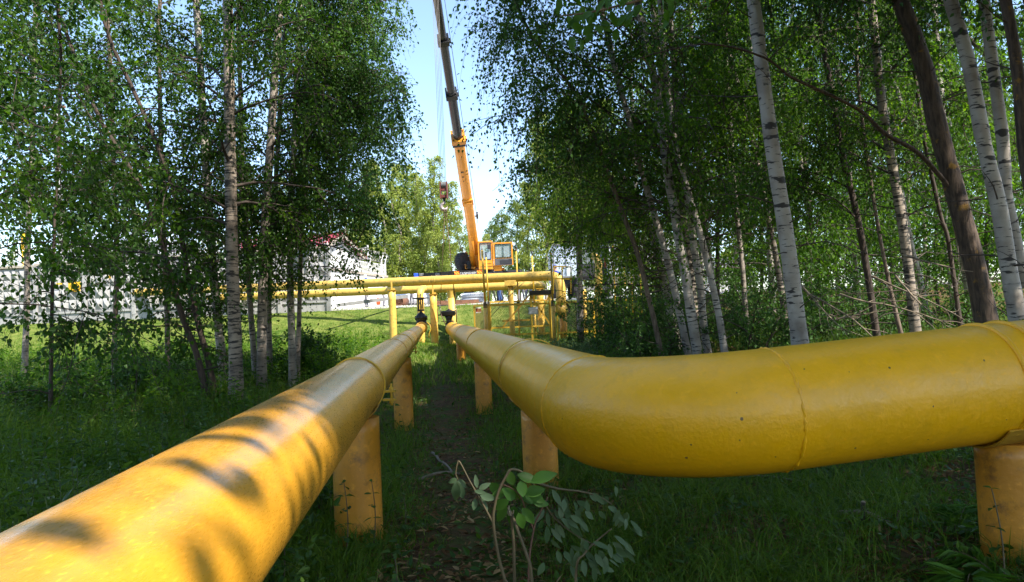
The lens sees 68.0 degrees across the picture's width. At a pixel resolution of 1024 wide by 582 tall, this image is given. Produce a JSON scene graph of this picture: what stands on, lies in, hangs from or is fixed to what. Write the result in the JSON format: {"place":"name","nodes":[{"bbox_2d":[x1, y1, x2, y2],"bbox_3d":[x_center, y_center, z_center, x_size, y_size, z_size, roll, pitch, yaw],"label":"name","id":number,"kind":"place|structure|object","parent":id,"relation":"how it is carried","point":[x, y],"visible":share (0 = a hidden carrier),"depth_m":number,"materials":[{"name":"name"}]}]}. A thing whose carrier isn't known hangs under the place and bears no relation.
{"place":"outdoors","nodes":[
{"label":"outdoors","id":0,"kind":"place"},
{"bbox_2d":[0,294,893,386],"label":"short grass","id":1,"kind":"structure","parent":0,"point":[448,346],"depth_m":28.41,"materials":[{"name":"green plant"}]},
{"bbox_2d":[0,282,1023,581],"bbox_3d":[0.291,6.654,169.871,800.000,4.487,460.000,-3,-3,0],"label":"ground","id":2,"kind":"structure","parent":0,"point":[438,406],"depth_m":7.46,"materials":[{"name":"green plant"}]},
{"bbox_2d":[0,355,116,415],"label":"shrub","id":3,"kind":"object","parent":2,"relation":"on","point":[19,384],"visible":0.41,"depth_m":12.36,"materials":[{"name":"green plant"}]},
{"bbox_2d":[0,0,149,375],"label":"alder tree","id":4,"kind":"object","parent":2,"relation":"on","point":[25,342],"visible":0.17,"depth_m":20.00,"materials":[{"name":"green plant"}]},
{"bbox_2d":[1,0,220,368],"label":"alder tree","id":5,"kind":"object","parent":2,"relation":"on","point":[113,159],"visible":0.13,"depth_m":17.65,"materials":[{"name":"green plant"}]},
{"bbox_2d":[0,0,226,422],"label":"alder tree","id":6,"kind":"object","parent":2,"relation":"on","point":[53,329],"visible":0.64,"depth_m":11.21,"materials":[{"name":"green plant"}]},
{"bbox_2d":[0,0,233,432],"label":"alder tree","id":7,"kind":"object","parent":2,"relation":"on","point":[90,176],"visible":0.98,"depth_m":9.88,"materials":[{"name":"green plant"}]},
{"bbox_2d":[53,347,188,395],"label":"shrub","id":8,"kind":"object","parent":2,"relation":"on","point":[142,373],"visible":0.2,"depth_m":15.41,"materials":[{"name":"green plant"}]},
{"bbox_2d":[0,0,269,398],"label":"alder tree","id":9,"kind":"object","parent":2,"relation":"on","point":[199,366],"visible":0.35,"depth_m":14.40,"materials":[{"name":"green plant"}]},
{"bbox_2d":[37,0,254,371],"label":"alder tree","id":10,"kind":"object","parent":2,"relation":"on","point":[160,90],"visible":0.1,"depth_m":19.52,"materials":[{"name":"green plant"}]},
{"bbox_2d":[6,0,300,402],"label":"alder tree","id":11,"kind":"object","parent":2,"relation":"on","point":[163,285],"visible":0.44,"depth_m":15.31,"materials":[{"name":"green plant"}]},
{"bbox_2d":[0,246,331,324],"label":"concrete wall","id":12,"kind":"structure","parent":2,"relation":"on","point":[321,302],"depth_m":36.63,"materials":[{"name":"white concrete"}]},
{"bbox_2d":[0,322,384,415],"bbox_3d":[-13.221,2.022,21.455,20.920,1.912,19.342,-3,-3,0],"label":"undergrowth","id":13,"kind":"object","parent":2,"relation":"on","point":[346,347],"visible":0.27,"depth_m":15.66,"materials":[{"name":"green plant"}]},
{"bbox_2d":[0,322,425,581],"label":"tall grass","id":14,"kind":"structure","parent":2,"relation":"on","point":[9,425],"depth_m":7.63,"materials":[{"name":"green plant"}]},
{"bbox_2d":[105,0,327,387],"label":"birch tree","id":15,"kind":"object","parent":2,"relation":"on","point":[197,17],"visible":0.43,"depth_m":16.49,"materials":[{"name":"green plant"}]},
{"bbox_2d":[80,0,373,403],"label":"birch tree","id":16,"kind":"object","parent":2,"relation":"on","point":[231,178],"visible":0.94,"depth_m":14.01,"materials":[{"name":"green plant"}]},
{"bbox_2d":[174,300,303,376],"bbox_3d":[-6.633,1.362,18.981,2.655,2.261,2.656,-3,-3,7],"label":"shrub","id":17,"kind":"object","parent":2,"relation":"on","point":[273,351],"visible":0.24,"depth_m":18.67,"materials":[{"name":"green plant"}]},
{"bbox_2d":[128,0,365,378],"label":"birch tree","id":18,"kind":"object","parent":2,"relation":"on","point":[253,349],"visible":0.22,"depth_m":18.03,"materials":[{"name":"green plant"}]},
{"bbox_2d":[135,0,389,391],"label":"birch tree","id":19,"kind":"object","parent":2,"relation":"on","point":[262,310],"visible":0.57,"depth_m":15.96,"materials":[{"name":"green plant"}]},
{"bbox_2d":[137,0,420,386],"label":"birch tree","id":20,"kind":"object","parent":2,"relation":"on","point":[292,368],"visible":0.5,"depth_m":16.49,"materials":[{"name":"green plant"}]},
{"bbox_2d":[186,0,412,374],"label":"birch tree","id":21,"kind":"object","parent":2,"relation":"on","point":[269,330],"visible":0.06,"depth_m":18.47,"materials":[{"name":"green plant"}]},
{"bbox_2d":[249,332,352,381],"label":"shrub","id":22,"kind":"object","parent":2,"relation":"on","point":[324,355],"visible":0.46,"depth_m":17.95,"materials":[{"name":"green plant"}]},
{"bbox_2d":[271,323,346,367],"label":"shrub","id":23,"kind":"object","parent":2,"relation":"on","point":[306,341],"visible":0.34,"depth_m":18.81,"materials":[{"name":"green plant"}]},
{"bbox_2d":[202,0,427,379],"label":"birch tree","id":24,"kind":"object","parent":2,"relation":"on","point":[364,78],"visible":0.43,"depth_m":17.29,"materials":[{"name":"green plant"}]},
{"bbox_2d":[130,271,569,338],"bbox_3d":[-11.422,1.010,33.908,30.658,3.532,1.731,-4,-3,27],"label":"gas pipe","id":25,"kind":"object","parent":2,"relation":"on","point":[465,279],"visible":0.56,"depth_m":28.48,"materials":[{"name":"yellow metal"}]},
{"bbox_2d":[333,404,382,546],"bbox_3d":[-0.888,1.177,4.375,0.273,1.009,0.340,-2,-3,-6],"label":"support post","id":26,"kind":"object","parent":2,"relation":"on","point":[358,468],"visible":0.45,"depth_m":4.26,"materials":[{"name":"metal"}]},
{"bbox_2d":[331,268,387,307],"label":"compound wall","id":27,"kind":"structure","parent":2,"relation":"on","point":[344,299],"depth_m":48.03,"materials":[{"name":"concrete"}]},
{"bbox_2d":[207,281,545,322],"bbox_3d":[-12.938,1.450,36.236,29.811,3.244,1.233,-3,-3,16],"label":"gas pipe","id":28,"kind":"object","parent":2,"relation":"on","point":[448,289],"visible":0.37,"depth_m":33.18,"materials":[{"name":"yellow metal"}]},
{"bbox_2d":[378,164,427,304],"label":"birch tree","id":29,"kind":"object","parent":2,"relation":"on","point":[399,268],"visible":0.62,"depth_m":64.03,"materials":[{"name":"green plant"}]},
{"bbox_2d":[393,355,413,430],"bbox_3d":[-1.552,1.564,10.845,0.273,1.336,0.340,-2,-3,-6],"label":"support post","id":30,"kind":"object","parent":2,"relation":"on","point":[402,386],"visible":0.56,"depth_m":10.73,"materials":[{"name":"metal"}]},
{"bbox_2d":[0,322,427,581],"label":"gas pipe","id":31,"kind":"object","parent":30,"relation":"on","point":[232,499],"visible":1,"depth_m":1.25,"materials":[{"name":"yellow metal"}]},
{"bbox_2d":[393,163,423,276],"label":"birch tree","id":32,"kind":"object","parent":2,"relation":"on","point":[410,248],"visible":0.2,"depth_m":68.79,"materials":[{"name":"green plant"}]},
{"bbox_2d":[406,173,450,300],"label":"birch tree","id":33,"kind":"object","parent":2,"relation":"on","point":[414,240],"visible":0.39,"depth_m":66.22,"materials":[{"name":"green plant"}]},
{"bbox_2d":[428,285,438,343],"bbox_3d":[-3.039,1.063,29.588,0.322,2.569,0.322,-3,-3,0],"label":"support post","id":34,"kind":"object","parent":2,"relation":"on","point":[433,316],"visible":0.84,"depth_m":29.48,"materials":[{"name":"yellow metal"}]},
{"bbox_2d":[414,154,454,300],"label":"birch tree","id":35,"kind":"object","parent":2,"relation":"on","point":[429,228],"visible":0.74,"depth_m":63.78,"materials":[{"name":"green plant"}]},
{"bbox_2d":[431,181,462,300],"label":"birch tree","id":36,"kind":"object","parent":2,"relation":"on","point":[452,203],"visible":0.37,"depth_m":67.00,"materials":[{"name":"green plant"}]},
{"bbox_2d":[445,209,479,299],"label":"birch tree","id":37,"kind":"object","parent":2,"relation":"on","point":[458,229],"visible":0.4,"depth_m":62.18,"materials":[{"name":"green plant"}]},
{"bbox_2d":[469,356,492,414],"bbox_3d":[-0.468,1.664,12.540,0.424,1.194,0.340,-2,-3,-6],"label":"support post","id":38,"kind":"object","parent":2,"relation":"on","point":[483,388],"visible":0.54,"depth_m":12.43,"materials":[{"name":"metal"}]},
{"bbox_2d":[446,320,1023,477],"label":"gas pipe","id":39,"kind":"object","parent":38,"relation":"on","point":[766,410],"visible":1,"depth_m":3.17,"materials":[{"name":"yellow metal"}]},
{"bbox_2d":[488,209,518,300],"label":"tree","id":40,"kind":"object","parent":2,"relation":"on","point":[498,216],"visible":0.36,"depth_m":80.36,"materials":[{"name":"green plant"}]},
{"bbox_2d":[0,310,1023,581],"bbox_3d":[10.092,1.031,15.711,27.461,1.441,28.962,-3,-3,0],"label":"grass","id":41,"kind":"structure","parent":2,"relation":"on","point":[864,493],"depth_m":4.16,"materials":[{"name":"green plant"}]},
{"bbox_2d":[497,197,529,299],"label":"tree","id":42,"kind":"object","parent":2,"relation":"on","point":[514,206],"visible":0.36,"depth_m":75.87,"materials":[{"name":"green plant"}]},
{"bbox_2d":[488,302,551,340],"bbox_3d":[0.246,0.982,23.479,1.924,1.218,0.055,-3,-3,0],"label":"fence","id":43,"kind":"object","parent":2,"relation":"on","point":[523,304],"visible":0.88,"depth_m":23.48,"materials":[{"name":"metal"}]},
{"bbox_2d":[512,181,544,299],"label":"birch tree","id":44,"kind":"object","parent":2,"relation":"on","point":[524,267],"visible":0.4,"depth_m":60.05,"materials":[{"name":"green plant"}]},
{"bbox_2d":[509,397,558,491],"bbox_3d":[0.222,1.317,5.898,0.424,0.975,0.340,-2,-3,-6],"label":"support post","id":45,"kind":"object","parent":2,"relation":"on","point":[540,450],"visible":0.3,"depth_m":5.79,"materials":[{"name":"metal"}]},
{"bbox_2d":[502,266,571,341],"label":"steel platform","id":46,"kind":"structure","parent":2,"relation":"on","point":[538,293],"depth_m":25.20,"materials":[{"name":"yellow metal"}]},
{"bbox_2d":[515,114,562,299],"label":"birch tree","id":47,"kind":"object","parent":2,"relation":"on","point":[543,264],"visible":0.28,"depth_m":51.75,"materials":[{"name":"green plant"}]},
{"bbox_2d":[448,461,642,581],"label":"shrub","id":48,"kind":"object","parent":2,"relation":"on","point":[529,494],"visible":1,"depth_m":2.38,"materials":[{"name":"green plant"}]},
{"bbox_2d":[448,0,702,355],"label":"birch tree","id":49,"kind":"object","parent":2,"relation":"on","point":[535,41],"visible":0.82,"depth_m":13.74,"materials":[{"name":"green plant"}]},
{"bbox_2d":[522,87,647,341],"bbox_3d":[2.191,-2.163,21.521,3.886,7.182,4.845,-3,-3,0],"label":"birch tree","id":50,"kind":"object","parent":2,"relation":"on","point":[562,213],"visible":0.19,"depth_m":21.38,"materials":[{"name":"green plant"}]},
{"bbox_2d":[552,273,647,353],"bbox_3d":[2.666,0.862,21.294,2.767,2.878,2.153,-3,-3,22],"label":"shrub","id":51,"kind":"object","parent":2,"relation":"on","point":[581,325],"visible":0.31,"depth_m":21.29,"materials":[{"name":"green plant"}]},
{"bbox_2d":[452,0,763,354],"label":"birch tree","id":52,"kind":"object","parent":2,"relation":"on","point":[671,277],"visible":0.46,"depth_m":13.95,"materials":[{"name":"green plant"}]},
{"bbox_2d":[492,330,727,387],"bbox_3d":[1.769,1.779,19.134,5.636,1.567,9.222,-3,-3,0],"label":"cut brushwood","id":53,"kind":"object","parent":2,"relation":"on","point":[576,346],"visible":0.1,"depth_m":20.64,"materials":[{"name":"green plant"}]},
{"bbox_2d":[522,123,709,350],"bbox_3d":[2.444,-1.079,17.459,4.362,5.708,4.651,-3,-3,0],"label":"birch tree","id":54,"kind":"object","parent":2,"relation":"on","point":[611,242],"visible":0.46,"depth_m":17.38,"materials":[{"name":"green plant"}]},
{"bbox_2d":[555,266,684,349],"bbox_3d":[2.971,0.618,18.809,3.589,2.716,3.020,-5,-3,44],"label":"shrub","id":55,"kind":"object","parent":2,"relation":"on","point":[602,321],"visible":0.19,"depth_m":18.88,"materials":[{"name":"green plant"}]},
{"bbox_2d":[583,0,700,318],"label":"birch tree","id":56,"kind":"object","parent":2,"relation":"on","point":[672,249],"visible":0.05,"depth_m":26.43,"materials":[{"name":"green plant"}]},
{"bbox_2d":[506,0,781,353],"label":"birch tree","id":57,"kind":"object","parent":2,"relation":"on","point":[693,329],"visible":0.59,"depth_m":13.52,"materials":[{"name":"green plant"}]},
{"bbox_2d":[590,301,704,356],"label":"shrub","id":58,"kind":"object","parent":2,"relation":"on","point":[630,352],"visible":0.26,"depth_m":14.45,"materials":[{"name":"green plant"}]},
{"bbox_2d":[572,282,732,356],"bbox_3d":[3.173,0.943,15.802,3.694,2.143,3.094,-1,-3,-28],"label":"shrub","id":59,"kind":"object","parent":2,"relation":"on","point":[648,335],"visible":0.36,"depth_m":15.90,"materials":[{"name":"green plant"}]},
{"bbox_2d":[564,0,797,348],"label":"birch tree","id":60,"kind":"object","parent":2,"relation":"on","point":[688,252],"visible":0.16,"depth_m":16.92,"materials":[{"name":"green plant"}]},
{"bbox_2d":[548,0,821,351],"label":"birch tree","id":61,"kind":"object","parent":2,"relation":"on","point":[698,224],"visible":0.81,"depth_m":12.98,"materials":[{"name":"green plant"}]},
{"bbox_2d":[641,0,766,322],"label":"birch tree","id":62,"kind":"object","parent":2,"relation":"on","point":[722,269],"visible":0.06,"depth_m":27.44,"materials":[{"name":"green plant"}]},
{"bbox_2d":[550,0,875,353],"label":"birch tree","id":63,"kind":"object","parent":2,"relation":"on","point":[701,293],"visible":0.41,"depth_m":13.98,"materials":[{"name":"green plant"}]},
{"bbox_2d":[662,0,800,310],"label":"birch tree","id":64,"kind":"object","parent":2,"relation":"on","point":[753,253],"visible":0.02,"depth_m":28.68,"materials":[{"name":"green plant"}]},
{"bbox_2d":[636,54,827,314],"bbox_3d":[4.971,-2.295,18.753,4.712,8.130,4.562,-3,-3,0],"label":"alder tree","id":65,"kind":"object","parent":2,"relation":"on","point":[717,266],"visible":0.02,"depth_m":18.48,"materials":[{"name":"green plant"}]},
{"bbox_2d":[614,0,855,328],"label":"birch tree","id":66,"kind":"object","parent":2,"relation":"on","point":[742,267],"visible":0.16,"depth_m":16.00,"materials":[{"name":"green plant"}]},
{"bbox_2d":[662,258,823,344],"bbox_3d":[4.923,0.378,17.015,3.534,2.287,3.041,-1,-3,-35],"label":"shrub","id":67,"kind":"object","parent":2,"relation":"on","point":[738,283],"visible":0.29,"depth_m":16.60,"materials":[{"name":"green plant"}]},
{"bbox_2d":[661,288,851,351],"bbox_3d":[4.620,0.796,13.212,2.688,1.720,3.217,0,-3,-39],"label":"shrub","id":68,"kind":"object","parent":2,"relation":"on","point":[753,343],"visible":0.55,"depth_m":13.25,"materials":[{"name":"green plant"}]},
{"bbox_2d":[644,0,890,340],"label":"birch tree","id":69,"kind":"object","parent":2,"relation":"on","point":[774,249],"visible":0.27,"depth_m":14.74,"materials":[{"name":"green plant"}]},
{"bbox_2d":[670,0,897,327],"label":"birch tree","id":70,"kind":"object","parent":2,"relation":"on","point":[843,251],"visible":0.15,"depth_m":19.15,"materials":[{"name":"green plant"}]},
{"bbox_2d":[689,0,880,344],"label":"birch tree","id":71,"kind":"object","parent":2,"relation":"on","point":[793,289],"visible":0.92,"depth_m":10.61,"materials":[{"name":"white plant"}]},
{"bbox_2d":[734,0,885,323],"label":"alder tree","id":72,"kind":"object","parent":2,"relation":"on","point":[831,251],"visible":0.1,"depth_m":27.13,"materials":[{"name":"green plant"}]},
{"bbox_2d":[747,0,877,306],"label":"birch tree","id":73,"kind":"object","parent":2,"relation":"on","point":[815,229],"visible":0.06,"depth_m":27.39,"materials":[{"name":"green plant"}]},
{"bbox_2d":[624,0,1019,322],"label":"willow tree","id":74,"kind":"object","parent":2,"relation":"on","point":[948,174],"visible":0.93,"depth_m":9.96,"materials":[{"name":"brown plant"}]},
{"bbox_2d":[712,263,953,350],"bbox_3d":[5.856,0.519,14.811,3.930,2.194,3.236,-3,-3,0],"label":"shrub","id":75,"kind":"object","parent":2,"relation":"on","point":[812,311],"visible":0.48,"depth_m":14.43,"materials":[{"name":"green plant"}]},
{"bbox_2d":[687,0,984,335],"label":"alder tree","id":76,"kind":"object","parent":2,"relation":"on","point":[866,269],"visible":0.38,"depth_m":12.99,"materials":[{"name":"green plant"}]},
{"bbox_2d":[764,0,931,323],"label":"birch tree","id":77,"kind":"object","parent":2,"relation":"on","point":[826,280],"visible":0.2,"depth_m":20.91,"materials":[{"name":"green plant"}]},
{"bbox_2d":[794,39,946,316],"bbox_3d":[13.121,-4.554,28.435,4.093,12.303,5.448,0,-3,-39],"label":"alder tree","id":78,"kind":"object","parent":2,"relation":"on","point":[896,227],"visible":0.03,"depth_m":27.58,"materials":[{"name":"green plant"}]},
{"bbox_2d":[722,0,1019,333],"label":"birch tree","id":79,"kind":"object","parent":2,"relation":"on","point":[869,171],"visible":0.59,"depth_m":12.25,"materials":[{"name":"green plant"}]},
{"bbox_2d":[747,0,1023,331],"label":"birch tree","id":80,"kind":"object","parent":2,"relation":"on","point":[914,322],"visible":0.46,"depth_m":12.04,"materials":[{"name":"green plant"}]},
{"bbox_2d":[754,1,1022,329],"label":"birch tree","id":81,"kind":"object","parent":2,"relation":"on","point":[885,226],"visible":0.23,"depth_m":16.25,"materials":[{"name":"green plant"}]},
{"bbox_2d":[832,257,948,337],"bbox_3d":[7.295,0.437,14.838,2.051,2.062,2.594,-2,-3,-10],"label":"shrub","id":82,"kind":"object","parent":2,"relation":"on","point":[888,317],"visible":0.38,"depth_m":14.74,"materials":[{"name":"green plant"}]},
{"bbox_2d":[788,0,1023,326],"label":"alder tree","id":83,"kind":"object","parent":2,"relation":"on","point":[947,238],"visible":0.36,"depth_m":12.45,"materials":[{"name":"green plant"}]},
{"bbox_2d":[840,5,985,319],"bbox_3d":[14.272,-6.665,27.776,6.012,16.533,4.802,-3,-4,0],"label":"birch tree","id":84,"kind":"object","parent":2,"relation":"on","point":[890,241],"visible":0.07,"depth_m":27.32,"materials":[{"name":"green plant"}]},
{"bbox_2d":[810,0,1023,322],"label":"birch tree","id":85,"kind":"object","parent":2,"relation":"on","point":[957,129],"visible":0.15,"depth_m":14.92,"materials":[{"name":"green plant"}]},
{"bbox_2d":[859,11,984,313],"bbox_3d":[16.726,-5.586,31.149,5.629,14.219,4.225,-2,-3,-5],"label":"alder tree","id":86,"kind":"object","parent":2,"relation":"on","point":[936,300],"visible":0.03,"depth_m":30.93,"materials":[{"name":"green plant"}]},
{"bbox_2d":[826,0,1023,288],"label":"birch tree","id":87,"kind":"object","parent":2,"relation":"on","point":[1001,128],"visible":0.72,"depth_m":9.34,"materials":[{"name":"white plant"}]},
{"bbox_2d":[882,501,978,540],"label":"fern","id":88,"kind":"object","parent":2,"relation":"on","point":[969,524],"visible":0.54,"depth_m":3.98,"materials":[{"name":"green plant"}]},
{"bbox_2d":[861,0,1023,322],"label":"alder tree","id":89,"kind":"object","parent":2,"relation":"on","point":[987,249],"visible":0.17,"depth_m":19.24,"materials":[{"name":"green plant"}]},
{"bbox_2d":[876,0,1023,267],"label":"willow tree","id":90,"kind":"object","parent":2,"relation":"on","point":[1007,18],"visible":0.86,"depth_m":8.29,"materials":[{"name":"green plant"}]},
{"bbox_2d":[887,12,1017,315],"bbox_3d":[16.449,-5.150,29.016,4.727,12.996,5.474,-4,-3,28],"label":"birch tree","id":91,"kind":"object","parent":2,"relation":"on","point":[945,217],"visible":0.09,"depth_m":28.84,"materials":[{"name":"green plant"}]},
{"bbox_2d":[906,560,1019,581],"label":"fern","id":92,"kind":"object","parent":2,"relation":"on","point":[946,573],"visible":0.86,"depth_m":2.94,"materials":[{"name":"green plant"}]},
{"bbox_2d":[904,273,1023,328],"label":"shrub","id":93,"kind":"object","parent":2,"relation":"on","point":[963,306],"visible":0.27,"depth_m":15.28,"materials":[{"name":"green plant"}]},
{"bbox_2d":[920,541,1022,581],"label":"fern","id":94,"kind":"object","parent":2,"relation":"on","point":[961,559],"visible":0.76,"depth_m":3.12,"materials":[{"name":"green plant"}]},
{"bbox_2d":[921,0,1023,321],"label":"birch tree","id":95,"kind":"object","parent":2,"relation":"on","point":[1009,272],"visible":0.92,"depth_m":9.01,"materials":[{"name":"white plant"}]},
{"bbox_2d":[934,1,1023,297],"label":"birch tree","id":96,"kind":"object","parent":2,"relation":"on","point":[954,248],"visible":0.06,"depth_m":27.42,"materials":[{"name":"green plant"}]},
{"bbox_2d":[945,0,1023,319],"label":"alder tree","id":97,"kind":"object","parent":2,"relation":"on","point":[1014,163],"visible":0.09,"depth_m":18.10,"materials":[{"name":"green plant"}]},
{"bbox_2d":[971,429,1023,567],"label":"support post","id":98,"kind":"object","parent":2,"relation":"on","point":[999,465],"visible":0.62,"depth_m":3.36,"materials":[{"name":"metal"}]},
{"bbox_2d":[0,0,1023,300],"label":"sky","id":99,"kind":"structure","parent":0,"point":[420,64],"materials":[{"name":"blue"}]},
{"bbox_2d":[545,0,708,52],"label":"leafy bough","id":100,"kind":"object","parent":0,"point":[589,16],"visible":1,"depth_m":4.33,"materials":[{"name":"green plant"}]},
{"bbox_2d":[331,280,1000,310],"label":"gravel yard","id":101,"kind":"structure","parent":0,"point":[493,303],"depth_m":36.98,"materials":[{"name":"grey gravel"}]},
{"bbox_2d":[414,0,521,300],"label":"mobile crane","id":102,"kind":"object","parent":101,"relation":"on","point":[467,264],"visible":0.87,"depth_m":42.29,"materials":[{"name":"metal"}]},
{"bbox_2d":[548,244,576,298],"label":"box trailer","id":103,"kind":"object","parent":101,"relation":"on","point":[566,273],"visible":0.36,"depth_m":40.12,"materials":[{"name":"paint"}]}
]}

